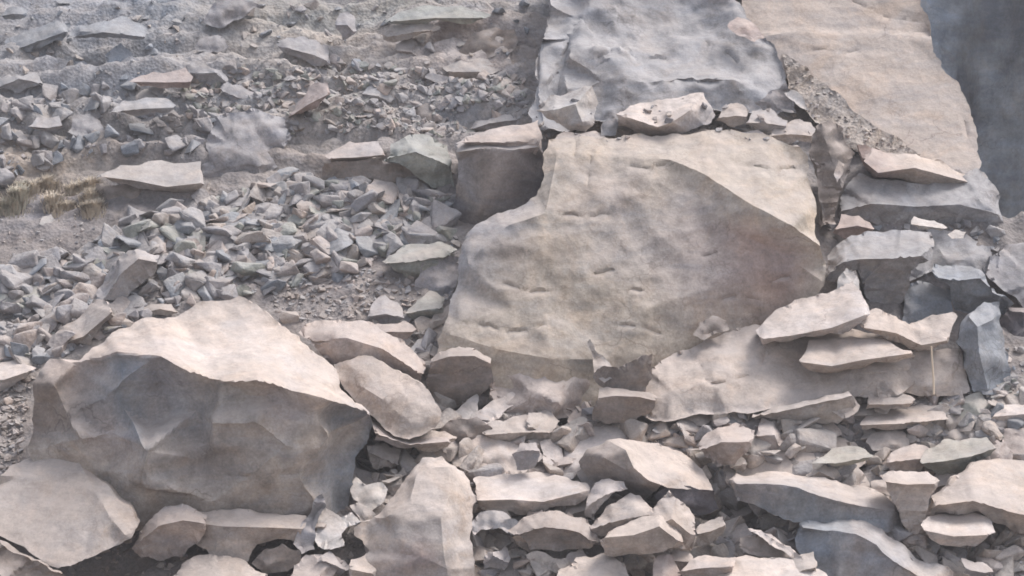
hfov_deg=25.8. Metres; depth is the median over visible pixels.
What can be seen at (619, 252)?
boulder
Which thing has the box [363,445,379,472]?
loose stone
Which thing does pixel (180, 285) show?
loose stone
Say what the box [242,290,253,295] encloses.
loose stone
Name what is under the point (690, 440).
loose stone
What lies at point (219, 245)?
loose stone
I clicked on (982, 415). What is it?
loose stone
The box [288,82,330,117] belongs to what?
rock slab
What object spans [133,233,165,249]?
loose stone
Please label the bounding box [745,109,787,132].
rock
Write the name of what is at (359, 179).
loose stone
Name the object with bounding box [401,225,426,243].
loose stone
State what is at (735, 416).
loose stone
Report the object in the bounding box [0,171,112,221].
dry grass
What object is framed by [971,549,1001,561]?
loose stone
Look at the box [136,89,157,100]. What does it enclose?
ledge rock
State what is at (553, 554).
loose stone
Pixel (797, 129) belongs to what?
rock
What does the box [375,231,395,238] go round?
loose stone
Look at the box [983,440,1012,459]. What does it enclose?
stone
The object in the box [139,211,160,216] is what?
loose stone
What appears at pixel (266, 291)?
loose stone
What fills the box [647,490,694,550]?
stone
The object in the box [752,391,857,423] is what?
rock slab
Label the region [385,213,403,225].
loose stone
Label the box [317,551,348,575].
rubble block
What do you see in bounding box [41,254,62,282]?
loose stone
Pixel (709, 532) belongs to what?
stone
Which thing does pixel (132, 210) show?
loose stone
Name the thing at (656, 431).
loose stone
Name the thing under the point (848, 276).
rock
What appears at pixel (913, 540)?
loose stone
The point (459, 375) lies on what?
rock
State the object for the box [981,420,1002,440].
loose stone
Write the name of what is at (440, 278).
rock
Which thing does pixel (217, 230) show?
loose stone
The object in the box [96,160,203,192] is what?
rock slab
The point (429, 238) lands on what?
loose stone
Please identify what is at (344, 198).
loose stone
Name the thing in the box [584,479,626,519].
stone
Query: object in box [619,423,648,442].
loose stone
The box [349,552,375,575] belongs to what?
rubble block
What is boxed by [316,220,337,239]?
loose stone
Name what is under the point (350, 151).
rock slab
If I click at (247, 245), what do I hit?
loose stone
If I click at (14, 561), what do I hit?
boulder
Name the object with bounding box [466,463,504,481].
loose stone
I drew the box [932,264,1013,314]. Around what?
boulder
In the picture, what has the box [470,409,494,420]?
rubble block
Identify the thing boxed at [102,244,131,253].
loose stone
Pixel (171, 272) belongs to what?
loose stone
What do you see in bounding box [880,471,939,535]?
boulder
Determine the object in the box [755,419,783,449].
rubble block
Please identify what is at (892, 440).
stone
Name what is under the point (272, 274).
loose stone
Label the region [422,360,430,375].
loose stone
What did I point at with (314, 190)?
loose stone
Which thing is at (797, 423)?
rubble block
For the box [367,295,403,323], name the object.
rock
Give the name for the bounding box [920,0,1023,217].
cliff
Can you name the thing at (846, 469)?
loose stone
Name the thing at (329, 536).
stone
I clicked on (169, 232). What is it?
loose stone
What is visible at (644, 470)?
boulder
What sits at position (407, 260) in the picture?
boulder
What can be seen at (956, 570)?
loose stone
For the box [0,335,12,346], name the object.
loose stone
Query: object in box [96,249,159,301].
rock slab
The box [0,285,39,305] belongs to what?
rock
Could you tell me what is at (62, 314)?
loose stone
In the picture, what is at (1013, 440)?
boulder
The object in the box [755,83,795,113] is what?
rock
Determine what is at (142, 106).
rock slab
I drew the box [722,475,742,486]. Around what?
loose stone
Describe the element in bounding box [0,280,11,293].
loose stone
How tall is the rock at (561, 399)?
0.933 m
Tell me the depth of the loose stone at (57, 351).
33.68 m
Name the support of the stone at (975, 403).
on the hillside
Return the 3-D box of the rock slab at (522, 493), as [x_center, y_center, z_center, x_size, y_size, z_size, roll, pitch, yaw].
[0.263,2.879,31.352,1.627,0.475,1.184,0,6,0]
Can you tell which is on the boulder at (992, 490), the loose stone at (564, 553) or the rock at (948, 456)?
the rock at (948, 456)
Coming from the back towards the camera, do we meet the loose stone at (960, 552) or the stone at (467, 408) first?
the stone at (467, 408)
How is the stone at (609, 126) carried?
on the rock at (595, 134)
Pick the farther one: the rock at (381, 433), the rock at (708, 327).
the rock at (708, 327)
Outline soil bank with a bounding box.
[782,54,919,155]
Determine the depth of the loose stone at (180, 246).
35.51 m
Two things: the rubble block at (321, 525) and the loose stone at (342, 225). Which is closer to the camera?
the rubble block at (321, 525)
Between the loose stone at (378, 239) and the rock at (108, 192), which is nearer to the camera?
the loose stone at (378, 239)
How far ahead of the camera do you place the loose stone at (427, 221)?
36.00 m
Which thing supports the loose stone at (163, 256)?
on the hillside
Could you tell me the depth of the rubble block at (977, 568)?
29.87 m
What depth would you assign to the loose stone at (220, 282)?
34.88 m
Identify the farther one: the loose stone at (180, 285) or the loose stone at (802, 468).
the loose stone at (180, 285)
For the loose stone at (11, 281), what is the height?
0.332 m
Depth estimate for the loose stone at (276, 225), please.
36.00 m
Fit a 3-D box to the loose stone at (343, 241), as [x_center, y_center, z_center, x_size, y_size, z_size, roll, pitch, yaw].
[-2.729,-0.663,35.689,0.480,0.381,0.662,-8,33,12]
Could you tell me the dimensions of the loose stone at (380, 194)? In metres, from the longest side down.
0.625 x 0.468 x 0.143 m
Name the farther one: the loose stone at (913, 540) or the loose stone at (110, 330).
the loose stone at (110, 330)
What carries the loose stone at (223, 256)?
on the hillside
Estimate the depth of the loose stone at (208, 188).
36.79 m
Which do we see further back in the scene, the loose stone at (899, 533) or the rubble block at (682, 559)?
the loose stone at (899, 533)
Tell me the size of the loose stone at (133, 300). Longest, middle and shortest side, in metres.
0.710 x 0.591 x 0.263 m
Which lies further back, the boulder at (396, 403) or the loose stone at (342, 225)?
the loose stone at (342, 225)
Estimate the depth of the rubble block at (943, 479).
31.66 m
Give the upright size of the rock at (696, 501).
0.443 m
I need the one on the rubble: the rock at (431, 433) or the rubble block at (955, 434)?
the rock at (431, 433)
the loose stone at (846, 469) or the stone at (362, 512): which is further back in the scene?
the loose stone at (846, 469)
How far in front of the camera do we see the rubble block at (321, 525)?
30.46 m
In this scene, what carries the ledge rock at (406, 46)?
on the hillside
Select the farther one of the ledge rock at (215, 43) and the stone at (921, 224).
the ledge rock at (215, 43)
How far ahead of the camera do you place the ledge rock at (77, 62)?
39.70 m
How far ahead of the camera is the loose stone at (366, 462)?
32.44 m
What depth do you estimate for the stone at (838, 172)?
35.39 m
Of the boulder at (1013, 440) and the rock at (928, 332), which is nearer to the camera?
the boulder at (1013, 440)
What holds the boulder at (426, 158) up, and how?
on the hillside
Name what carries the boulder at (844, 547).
on the hillside
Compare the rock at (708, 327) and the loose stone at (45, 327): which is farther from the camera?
the loose stone at (45, 327)
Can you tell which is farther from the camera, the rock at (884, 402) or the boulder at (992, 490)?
the rock at (884, 402)
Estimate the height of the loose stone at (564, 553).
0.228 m
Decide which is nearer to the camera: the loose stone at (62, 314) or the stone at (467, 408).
the stone at (467, 408)
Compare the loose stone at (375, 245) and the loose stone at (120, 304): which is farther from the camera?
the loose stone at (375, 245)
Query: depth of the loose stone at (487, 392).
33.29 m
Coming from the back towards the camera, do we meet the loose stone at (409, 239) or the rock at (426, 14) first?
the rock at (426, 14)
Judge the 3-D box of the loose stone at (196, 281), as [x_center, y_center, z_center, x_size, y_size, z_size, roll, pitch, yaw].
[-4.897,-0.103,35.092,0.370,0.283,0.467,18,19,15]
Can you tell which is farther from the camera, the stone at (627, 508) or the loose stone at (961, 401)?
the loose stone at (961, 401)
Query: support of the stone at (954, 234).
on the boulder at (948, 250)
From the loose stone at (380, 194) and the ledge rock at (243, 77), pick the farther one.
the ledge rock at (243, 77)
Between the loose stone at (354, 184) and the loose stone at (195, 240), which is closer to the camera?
the loose stone at (195, 240)
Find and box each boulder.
[0,540,64,575]
[27,296,371,530]
[201,108,291,177]
[322,159,454,183]
[334,355,441,438]
[354,456,476,575]
[382,242,456,277]
[383,134,453,187]
[437,129,825,406]
[452,135,543,224]
[563,425,688,488]
[579,438,712,499]
[645,324,914,421]
[729,471,899,532]
[795,519,953,575]
[826,230,933,304]
[838,168,1003,224]
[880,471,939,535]
[902,281,952,323]
[903,348,969,396]
[909,229,991,280]
[927,458,1023,533]
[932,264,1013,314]
[955,301,1010,391]
[986,243,1023,307]
[1002,428,1023,453]
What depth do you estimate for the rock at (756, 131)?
35.44 m
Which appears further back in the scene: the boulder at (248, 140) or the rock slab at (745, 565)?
the boulder at (248, 140)
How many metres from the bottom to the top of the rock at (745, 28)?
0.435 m
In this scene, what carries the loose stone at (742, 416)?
on the hillside
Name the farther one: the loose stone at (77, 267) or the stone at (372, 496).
the loose stone at (77, 267)
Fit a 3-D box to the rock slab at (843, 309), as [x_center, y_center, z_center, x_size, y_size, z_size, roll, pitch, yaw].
[4.453,0.375,33.527,1.678,0.891,1.359,0,6,0]
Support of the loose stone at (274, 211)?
on the hillside
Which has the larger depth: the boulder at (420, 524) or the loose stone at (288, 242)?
the loose stone at (288, 242)
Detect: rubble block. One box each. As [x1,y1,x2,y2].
[313,521,326,544]
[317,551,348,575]
[342,526,349,537]
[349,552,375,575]
[367,443,400,468]
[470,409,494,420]
[483,546,510,569]
[486,508,510,528]
[513,534,526,542]
[526,412,547,429]
[526,551,571,572]
[527,510,542,515]
[551,457,575,467]
[565,500,608,517]
[566,549,586,562]
[567,409,581,423]
[651,549,692,570]
[728,457,746,473]
[748,503,761,516]
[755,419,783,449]
[778,420,805,431]
[788,551,816,571]
[805,465,840,479]
[822,422,841,435]
[853,404,875,420]
[871,480,889,495]
[934,473,958,493]
[943,428,968,440]
[961,558,992,575]
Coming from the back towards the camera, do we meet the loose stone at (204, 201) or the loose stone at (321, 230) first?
the loose stone at (204, 201)
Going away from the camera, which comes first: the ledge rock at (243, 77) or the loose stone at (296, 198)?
the loose stone at (296, 198)
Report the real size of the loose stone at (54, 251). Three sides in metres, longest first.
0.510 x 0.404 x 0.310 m
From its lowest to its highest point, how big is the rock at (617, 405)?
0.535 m
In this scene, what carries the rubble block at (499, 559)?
on the hillside
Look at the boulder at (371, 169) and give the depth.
36.93 m
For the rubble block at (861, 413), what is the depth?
32.76 m
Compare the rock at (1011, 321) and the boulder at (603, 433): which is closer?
the boulder at (603, 433)
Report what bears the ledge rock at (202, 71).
on the hillside
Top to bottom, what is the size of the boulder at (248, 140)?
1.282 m
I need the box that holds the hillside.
[0,0,1023,575]
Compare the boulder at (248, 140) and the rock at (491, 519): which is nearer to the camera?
the rock at (491, 519)
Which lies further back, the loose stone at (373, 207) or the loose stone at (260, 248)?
the loose stone at (373, 207)
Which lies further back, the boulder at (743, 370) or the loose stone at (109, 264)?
the loose stone at (109, 264)
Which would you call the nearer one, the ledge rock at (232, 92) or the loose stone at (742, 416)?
the loose stone at (742, 416)
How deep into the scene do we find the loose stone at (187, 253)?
35.48 m
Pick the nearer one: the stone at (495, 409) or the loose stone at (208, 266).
the stone at (495, 409)
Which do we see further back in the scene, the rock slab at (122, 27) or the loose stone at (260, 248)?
the rock slab at (122, 27)
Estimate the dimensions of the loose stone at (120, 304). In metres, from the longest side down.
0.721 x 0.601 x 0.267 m
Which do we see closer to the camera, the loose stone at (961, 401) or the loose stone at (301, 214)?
the loose stone at (961, 401)
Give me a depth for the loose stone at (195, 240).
35.64 m
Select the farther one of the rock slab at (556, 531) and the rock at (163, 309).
the rock at (163, 309)
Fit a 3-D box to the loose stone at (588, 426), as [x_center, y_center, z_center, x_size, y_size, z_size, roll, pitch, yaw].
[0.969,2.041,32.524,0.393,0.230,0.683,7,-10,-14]
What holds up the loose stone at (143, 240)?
on the hillside
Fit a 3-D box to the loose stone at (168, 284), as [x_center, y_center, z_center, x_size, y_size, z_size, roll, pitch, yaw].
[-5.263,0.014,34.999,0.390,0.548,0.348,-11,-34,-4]
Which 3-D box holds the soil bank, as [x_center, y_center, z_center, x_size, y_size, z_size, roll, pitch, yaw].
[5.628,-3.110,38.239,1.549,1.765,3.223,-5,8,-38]
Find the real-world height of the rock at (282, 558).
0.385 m
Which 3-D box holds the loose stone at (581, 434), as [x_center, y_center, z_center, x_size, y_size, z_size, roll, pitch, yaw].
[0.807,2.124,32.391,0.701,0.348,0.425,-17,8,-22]
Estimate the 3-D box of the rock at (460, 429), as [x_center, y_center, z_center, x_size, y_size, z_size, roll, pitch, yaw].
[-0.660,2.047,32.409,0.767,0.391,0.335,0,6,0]
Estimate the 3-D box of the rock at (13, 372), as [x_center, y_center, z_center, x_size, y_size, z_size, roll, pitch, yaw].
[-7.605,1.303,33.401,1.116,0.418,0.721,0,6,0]
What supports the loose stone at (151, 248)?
on the hillside
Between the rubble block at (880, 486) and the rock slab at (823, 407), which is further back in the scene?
the rock slab at (823, 407)
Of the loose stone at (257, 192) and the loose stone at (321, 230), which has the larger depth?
the loose stone at (257, 192)
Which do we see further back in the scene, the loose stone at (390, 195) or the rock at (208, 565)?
the loose stone at (390, 195)
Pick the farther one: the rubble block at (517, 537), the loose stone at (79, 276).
the loose stone at (79, 276)
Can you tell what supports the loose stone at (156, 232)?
on the hillside
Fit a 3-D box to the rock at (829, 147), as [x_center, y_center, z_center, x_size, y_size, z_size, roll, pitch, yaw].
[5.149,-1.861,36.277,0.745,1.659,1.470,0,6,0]
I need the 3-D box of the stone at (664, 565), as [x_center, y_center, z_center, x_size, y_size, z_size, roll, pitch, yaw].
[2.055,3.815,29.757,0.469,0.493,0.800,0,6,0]
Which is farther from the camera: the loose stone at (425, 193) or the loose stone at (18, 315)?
the loose stone at (425, 193)
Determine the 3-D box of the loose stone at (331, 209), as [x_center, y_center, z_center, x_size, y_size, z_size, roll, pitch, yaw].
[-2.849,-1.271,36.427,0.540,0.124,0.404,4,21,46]
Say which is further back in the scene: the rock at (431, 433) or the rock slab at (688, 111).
the rock slab at (688, 111)
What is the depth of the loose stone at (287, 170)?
37.24 m
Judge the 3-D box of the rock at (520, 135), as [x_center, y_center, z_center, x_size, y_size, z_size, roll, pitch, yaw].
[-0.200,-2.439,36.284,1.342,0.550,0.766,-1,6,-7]
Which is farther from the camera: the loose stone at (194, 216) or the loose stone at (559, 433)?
the loose stone at (194, 216)
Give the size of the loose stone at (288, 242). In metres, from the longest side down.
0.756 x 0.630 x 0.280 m
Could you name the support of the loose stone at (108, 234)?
on the hillside
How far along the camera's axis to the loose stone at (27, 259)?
35.29 m
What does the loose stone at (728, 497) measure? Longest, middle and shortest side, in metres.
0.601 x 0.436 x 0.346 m
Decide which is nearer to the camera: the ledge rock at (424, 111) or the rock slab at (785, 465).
the rock slab at (785, 465)
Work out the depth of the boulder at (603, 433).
32.20 m
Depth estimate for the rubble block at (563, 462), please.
31.88 m
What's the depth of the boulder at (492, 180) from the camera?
36.05 m
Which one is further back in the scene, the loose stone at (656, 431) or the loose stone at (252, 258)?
the loose stone at (252, 258)
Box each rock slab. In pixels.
[0,458,139,567]
[55,299,113,344]
[66,16,147,39]
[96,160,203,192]
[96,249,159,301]
[110,97,175,116]
[129,67,192,87]
[196,508,306,560]
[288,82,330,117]
[325,141,384,162]
[419,304,449,334]
[473,471,589,514]
[507,510,597,551]
[616,92,714,136]
[719,555,827,575]
[723,436,890,499]
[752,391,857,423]
[756,281,869,344]
[799,336,914,372]
[857,144,966,183]
[860,403,947,429]
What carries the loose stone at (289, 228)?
on the hillside
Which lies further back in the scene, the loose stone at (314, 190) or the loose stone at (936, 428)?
the loose stone at (314, 190)
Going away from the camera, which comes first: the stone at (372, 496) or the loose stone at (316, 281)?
the stone at (372, 496)
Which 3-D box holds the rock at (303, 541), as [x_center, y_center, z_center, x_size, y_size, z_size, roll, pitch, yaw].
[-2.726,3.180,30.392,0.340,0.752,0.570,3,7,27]
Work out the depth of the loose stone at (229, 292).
34.74 m
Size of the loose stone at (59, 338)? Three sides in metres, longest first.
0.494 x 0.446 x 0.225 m
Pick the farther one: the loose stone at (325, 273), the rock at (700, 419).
the loose stone at (325, 273)
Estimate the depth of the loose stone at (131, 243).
35.55 m
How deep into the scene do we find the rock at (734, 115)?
35.61 m
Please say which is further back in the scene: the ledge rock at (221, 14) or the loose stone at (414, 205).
the ledge rock at (221, 14)
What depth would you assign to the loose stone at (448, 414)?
32.51 m
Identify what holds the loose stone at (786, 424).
on the hillside
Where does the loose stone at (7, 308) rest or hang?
on the hillside
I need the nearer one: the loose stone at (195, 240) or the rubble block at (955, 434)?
the rubble block at (955, 434)
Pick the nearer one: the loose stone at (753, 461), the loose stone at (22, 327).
the loose stone at (753, 461)
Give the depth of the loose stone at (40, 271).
35.22 m
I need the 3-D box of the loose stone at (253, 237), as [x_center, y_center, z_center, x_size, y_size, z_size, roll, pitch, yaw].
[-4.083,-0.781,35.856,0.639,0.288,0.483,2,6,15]
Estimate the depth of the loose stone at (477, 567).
30.23 m
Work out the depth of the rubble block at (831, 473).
31.54 m
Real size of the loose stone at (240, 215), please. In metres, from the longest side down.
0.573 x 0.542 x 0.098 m
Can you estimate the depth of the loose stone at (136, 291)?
34.90 m
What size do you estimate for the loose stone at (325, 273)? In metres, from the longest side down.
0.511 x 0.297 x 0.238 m
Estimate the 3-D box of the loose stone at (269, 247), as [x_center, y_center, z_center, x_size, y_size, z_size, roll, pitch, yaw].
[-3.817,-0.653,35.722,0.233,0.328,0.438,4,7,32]
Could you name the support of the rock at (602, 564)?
on the hillside
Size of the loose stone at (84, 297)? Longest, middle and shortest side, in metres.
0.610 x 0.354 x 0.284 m
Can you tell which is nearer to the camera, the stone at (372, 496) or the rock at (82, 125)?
the stone at (372, 496)
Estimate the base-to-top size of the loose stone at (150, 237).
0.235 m
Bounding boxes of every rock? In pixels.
[0,6,27,19]
[0,73,42,92]
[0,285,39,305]
[0,360,35,390]
[4,21,69,51]
[28,116,62,131]
[68,114,103,136]
[73,61,86,64]
[95,183,142,199]
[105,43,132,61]
[132,503,206,560]
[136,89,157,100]
[144,304,177,315]
[174,554,267,575]
[186,61,227,84]
[194,35,228,52]
[202,0,261,27]
[221,82,253,99]
[236,73,283,80]
[252,544,300,572]
[277,36,331,65]
[293,494,325,553]
[299,320,425,380]
[335,11,356,39]
[362,85,395,103]
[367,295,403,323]
[372,421,450,447]
[376,321,415,338]
[383,23,439,42]
[385,5,490,24]
[395,38,418,54]
[405,291,444,319]
[409,430,456,451]
[413,255,458,295]
[415,103,435,122]
[425,73,447,81]
[425,346,493,404]
[440,417,492,441]
[443,58,498,78]
[458,27,517,58]
[462,120,542,154]
[470,114,518,130]
[472,435,542,473]
[472,510,518,535]
[482,410,558,441]
[489,373,594,418]
[537,86,597,131]
[555,131,605,138]
[557,553,628,575]
[587,339,611,382]
[592,387,657,423]
[593,354,652,391]
[651,414,710,425]
[654,486,718,515]
[677,555,735,575]
[681,128,707,134]
[693,316,728,339]
[698,423,754,466]
[716,103,748,126]
[728,17,764,41]
[739,535,791,557]
[742,130,763,133]
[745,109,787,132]
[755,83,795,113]
[770,119,814,143]
[809,122,854,226]
[832,391,859,417]
[833,214,873,238]
[836,268,858,289]
[859,308,956,350]
[866,393,914,411]
[920,437,996,474]
[921,512,994,546]
[991,404,1023,421]
[999,308,1023,336]
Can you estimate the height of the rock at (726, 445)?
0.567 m
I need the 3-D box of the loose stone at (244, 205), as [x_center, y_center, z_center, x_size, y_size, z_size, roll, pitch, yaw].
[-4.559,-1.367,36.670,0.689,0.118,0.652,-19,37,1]
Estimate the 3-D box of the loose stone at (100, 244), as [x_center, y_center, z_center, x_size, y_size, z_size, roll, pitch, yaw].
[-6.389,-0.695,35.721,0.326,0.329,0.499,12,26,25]
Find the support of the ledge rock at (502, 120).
on the hillside
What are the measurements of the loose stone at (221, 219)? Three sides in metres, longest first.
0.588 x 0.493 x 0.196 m
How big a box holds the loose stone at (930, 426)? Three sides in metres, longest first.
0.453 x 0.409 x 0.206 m
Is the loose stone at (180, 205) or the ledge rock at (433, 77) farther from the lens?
the ledge rock at (433, 77)
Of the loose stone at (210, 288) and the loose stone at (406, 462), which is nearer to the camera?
the loose stone at (406, 462)
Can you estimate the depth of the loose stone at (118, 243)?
35.67 m
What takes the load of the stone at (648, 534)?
on the rock at (602, 564)
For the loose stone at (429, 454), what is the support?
on the hillside
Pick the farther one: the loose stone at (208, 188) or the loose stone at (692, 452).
the loose stone at (208, 188)
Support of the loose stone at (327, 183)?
on the hillside
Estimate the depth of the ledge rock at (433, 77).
39.15 m
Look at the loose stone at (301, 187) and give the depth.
36.64 m
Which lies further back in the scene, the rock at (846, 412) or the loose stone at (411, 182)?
the loose stone at (411, 182)
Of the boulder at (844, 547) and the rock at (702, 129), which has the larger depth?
the rock at (702, 129)
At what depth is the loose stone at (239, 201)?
36.56 m
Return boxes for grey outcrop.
[528,0,785,131]
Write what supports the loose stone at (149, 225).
on the hillside
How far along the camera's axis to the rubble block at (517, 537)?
30.39 m
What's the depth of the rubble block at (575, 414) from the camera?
32.77 m
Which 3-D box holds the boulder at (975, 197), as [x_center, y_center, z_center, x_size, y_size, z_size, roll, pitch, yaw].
[6.669,-1.374,36.953,2.814,1.244,2.105,0,6,0]
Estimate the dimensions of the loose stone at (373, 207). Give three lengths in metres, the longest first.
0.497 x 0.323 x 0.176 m
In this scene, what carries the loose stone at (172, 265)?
on the hillside
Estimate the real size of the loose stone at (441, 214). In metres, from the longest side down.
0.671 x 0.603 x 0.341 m
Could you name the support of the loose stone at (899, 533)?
on the hillside
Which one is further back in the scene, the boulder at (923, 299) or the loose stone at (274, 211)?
the loose stone at (274, 211)
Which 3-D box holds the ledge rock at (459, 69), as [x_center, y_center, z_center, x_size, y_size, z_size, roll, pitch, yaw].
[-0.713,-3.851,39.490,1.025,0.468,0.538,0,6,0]
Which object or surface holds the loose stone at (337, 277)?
on the hillside
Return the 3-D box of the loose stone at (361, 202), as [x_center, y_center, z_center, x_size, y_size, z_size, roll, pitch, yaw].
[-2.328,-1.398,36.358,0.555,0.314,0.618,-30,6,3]
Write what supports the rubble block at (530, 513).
on the hillside
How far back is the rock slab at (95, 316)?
33.96 m
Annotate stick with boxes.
[931,346,934,393]
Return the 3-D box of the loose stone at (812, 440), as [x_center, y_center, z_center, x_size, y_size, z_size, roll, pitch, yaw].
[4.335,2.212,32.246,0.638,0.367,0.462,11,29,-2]
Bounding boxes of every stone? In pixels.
[0,270,32,289]
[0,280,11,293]
[0,297,21,314]
[0,328,8,360]
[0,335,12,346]
[6,323,49,332]
[8,250,39,268]
[8,346,36,376]
[13,312,31,318]
[13,321,42,334]
[13,329,43,347]
[31,325,41,346]
[38,265,55,274]
[39,215,54,224]
[39,246,60,261]
[39,279,74,295]
[40,283,51,301]
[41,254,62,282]
[47,330,75,347]
[49,329,72,356]
[55,304,72,323]
[59,293,88,305]
[60,270,89,282]
[62,258,94,271]
[70,298,88,319]
[72,282,96,297]
[73,253,87,270]
[82,242,106,260]
[83,262,108,277]
[90,272,105,288]
[93,225,121,242]
[93,326,104,339]
[95,261,104,268]
[98,235,117,246]
[101,222,120,246]
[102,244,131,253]
[103,326,121,334]
[104,250,124,270]
[110,296,129,312]
[114,236,125,245]
[115,236,140,247]
[122,219,151,237]
[122,291,144,319]
[127,205,150,224]
[130,289,150,296]
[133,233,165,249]
[135,231,149,250]
[135,235,155,240]
[137,221,161,232]
[137,278,157,289]
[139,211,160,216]
[146,240,166,254]
[149,228,160,236]
[151,212,170,224]
[155,198,183,211]
[157,253,168,264]
[159,223,187,242]
[163,272,184,296]
[165,252,196,267]
[165,261,177,272]
[166,269,176,278]
[168,249,193,258]
[173,201,186,209]
[173,240,196,252]
[174,283,182,292]
[178,238,199,255]
[179,207,206,232]
[183,200,199,209]
[184,270,207,290]
[191,188,209,210]
[195,262,221,276]
[199,195,214,206]
[202,226,231,236]
[204,276,218,298]
[205,216,227,223]
[205,225,241,250]
[205,240,223,261]
[206,179,241,196]
[209,274,237,289]
[216,249,231,262]
[219,212,250,225]
[220,192,247,207]
[220,284,237,299]
[226,248,236,263]
[227,217,247,222]
[227,229,243,241]
[229,242,252,249]
[229,261,265,277]
[232,212,247,222]
[234,231,271,244]
[235,252,256,280]
[236,284,249,296]
[239,188,250,209]
[242,201,255,214]
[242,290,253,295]
[245,180,265,203]
[245,226,262,230]
[254,202,285,220]
[254,238,273,251]
[262,278,280,295]
[263,237,277,251]
[268,264,277,278]
[271,223,281,229]
[272,235,301,252]
[277,167,298,178]
[277,239,287,259]
[278,188,287,204]
[278,222,296,234]
[287,214,301,227]
[288,181,310,201]
[289,194,302,206]
[290,172,310,181]
[291,554,342,575]
[292,208,308,218]
[300,242,329,253]
[301,261,321,275]
[307,275,328,283]
[309,199,322,213]
[309,218,340,229]
[309,236,329,254]
[309,248,330,264]
[310,186,329,194]
[313,194,339,207]
[313,263,330,280]
[315,191,335,195]
[315,508,360,548]
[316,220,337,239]
[321,208,338,214]
[322,176,352,192]
[324,180,339,186]
[325,249,346,256]
[326,207,347,212]
[326,226,337,241]
[328,228,353,255]
[329,179,348,191]
[330,250,348,273]
[331,252,345,282]
[334,190,350,201]
[336,221,351,230]
[338,205,352,216]
[345,177,359,188]
[346,176,370,190]
[348,233,355,241]
[350,477,387,509]
[350,502,375,521]
[351,189,377,211]
[357,458,383,468]
[359,463,378,472]
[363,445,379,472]
[365,179,398,204]
[367,202,385,214]
[369,235,382,242]
[372,224,389,235]
[372,242,385,254]
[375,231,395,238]
[377,191,384,197]
[377,198,399,221]
[382,231,403,257]
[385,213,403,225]
[396,177,407,193]
[397,448,417,472]
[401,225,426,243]
[403,197,431,205]
[403,219,410,225]
[404,176,418,196]
[407,179,424,196]
[407,233,446,243]
[409,199,424,215]
[411,189,453,202]
[411,338,422,352]
[414,316,442,339]
[417,449,437,457]
[421,217,432,227]
[421,327,437,349]
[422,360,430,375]
[429,351,435,357]
[430,197,461,228]
[430,391,463,408]
[431,408,461,431]
[435,401,455,411]
[442,441,458,458]
[443,201,452,205]
[456,394,478,418]
[459,446,483,471]
[466,389,489,410]
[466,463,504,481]
[474,562,491,575]
[477,392,487,406]
[481,392,514,423]
[492,533,511,548]
[512,442,539,469]
[540,439,563,471]
[542,549,561,558]
[550,426,571,442]
[554,417,589,447]
[559,549,574,557]
[573,422,595,435]
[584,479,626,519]
[590,493,652,536]
[600,515,685,556]
[601,116,617,135]
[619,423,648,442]
[645,561,653,573]
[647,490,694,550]
[648,497,656,503]
[652,424,679,438]
[653,554,680,575]
[670,422,686,431]
[677,421,696,446]
[685,447,702,468]
[694,517,725,546]
[710,412,744,423]
[711,483,719,500]
[713,536,729,544]
[719,487,747,510]
[720,515,745,537]
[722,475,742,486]
[736,412,747,419]
[742,455,764,468]
[748,528,801,558]
[756,513,781,530]
[777,433,796,450]
[781,419,821,432]
[785,90,807,109]
[792,459,825,475]
[793,428,836,452]
[813,446,873,466]
[827,463,856,481]
[834,160,843,181]
[866,430,908,450]
[885,443,931,470]
[889,525,912,541]
[903,535,929,545]
[906,422,933,437]
[911,216,946,230]
[927,403,950,428]
[930,422,947,436]
[942,556,969,575]
[945,547,967,558]
[948,230,965,238]
[953,398,964,406]
[960,392,989,419]
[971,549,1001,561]
[979,413,991,417]
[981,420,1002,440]
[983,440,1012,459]
[987,399,1005,405]
[990,526,1010,547]
[993,556,1013,575]
[1003,530,1016,545]
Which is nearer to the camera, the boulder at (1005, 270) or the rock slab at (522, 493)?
the rock slab at (522, 493)
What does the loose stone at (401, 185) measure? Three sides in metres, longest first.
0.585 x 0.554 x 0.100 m
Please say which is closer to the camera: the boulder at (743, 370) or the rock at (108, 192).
the boulder at (743, 370)
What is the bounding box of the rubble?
[0,0,1023,575]
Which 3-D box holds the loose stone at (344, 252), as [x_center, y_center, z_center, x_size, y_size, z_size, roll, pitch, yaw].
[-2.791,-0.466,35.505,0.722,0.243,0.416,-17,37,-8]
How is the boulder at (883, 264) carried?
on the hillside
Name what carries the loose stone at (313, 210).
on the hillside
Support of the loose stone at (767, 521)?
on the hillside
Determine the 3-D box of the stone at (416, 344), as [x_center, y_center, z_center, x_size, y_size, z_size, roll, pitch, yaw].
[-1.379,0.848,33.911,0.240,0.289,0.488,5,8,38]
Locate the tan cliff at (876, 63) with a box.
[735,0,981,173]
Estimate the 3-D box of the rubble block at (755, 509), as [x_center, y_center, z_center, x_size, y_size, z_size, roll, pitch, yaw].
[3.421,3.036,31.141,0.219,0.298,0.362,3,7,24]
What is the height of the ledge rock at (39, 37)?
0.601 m
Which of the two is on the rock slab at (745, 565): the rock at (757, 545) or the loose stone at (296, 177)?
the rock at (757, 545)
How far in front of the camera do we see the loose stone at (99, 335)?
33.99 m
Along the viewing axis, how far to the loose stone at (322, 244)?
35.46 m
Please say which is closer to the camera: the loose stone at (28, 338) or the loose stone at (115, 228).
the loose stone at (28, 338)
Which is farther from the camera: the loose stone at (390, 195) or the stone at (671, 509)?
the loose stone at (390, 195)
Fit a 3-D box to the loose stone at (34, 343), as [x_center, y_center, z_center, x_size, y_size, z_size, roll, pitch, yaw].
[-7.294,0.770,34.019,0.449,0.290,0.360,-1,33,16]
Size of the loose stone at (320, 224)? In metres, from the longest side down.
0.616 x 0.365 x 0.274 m

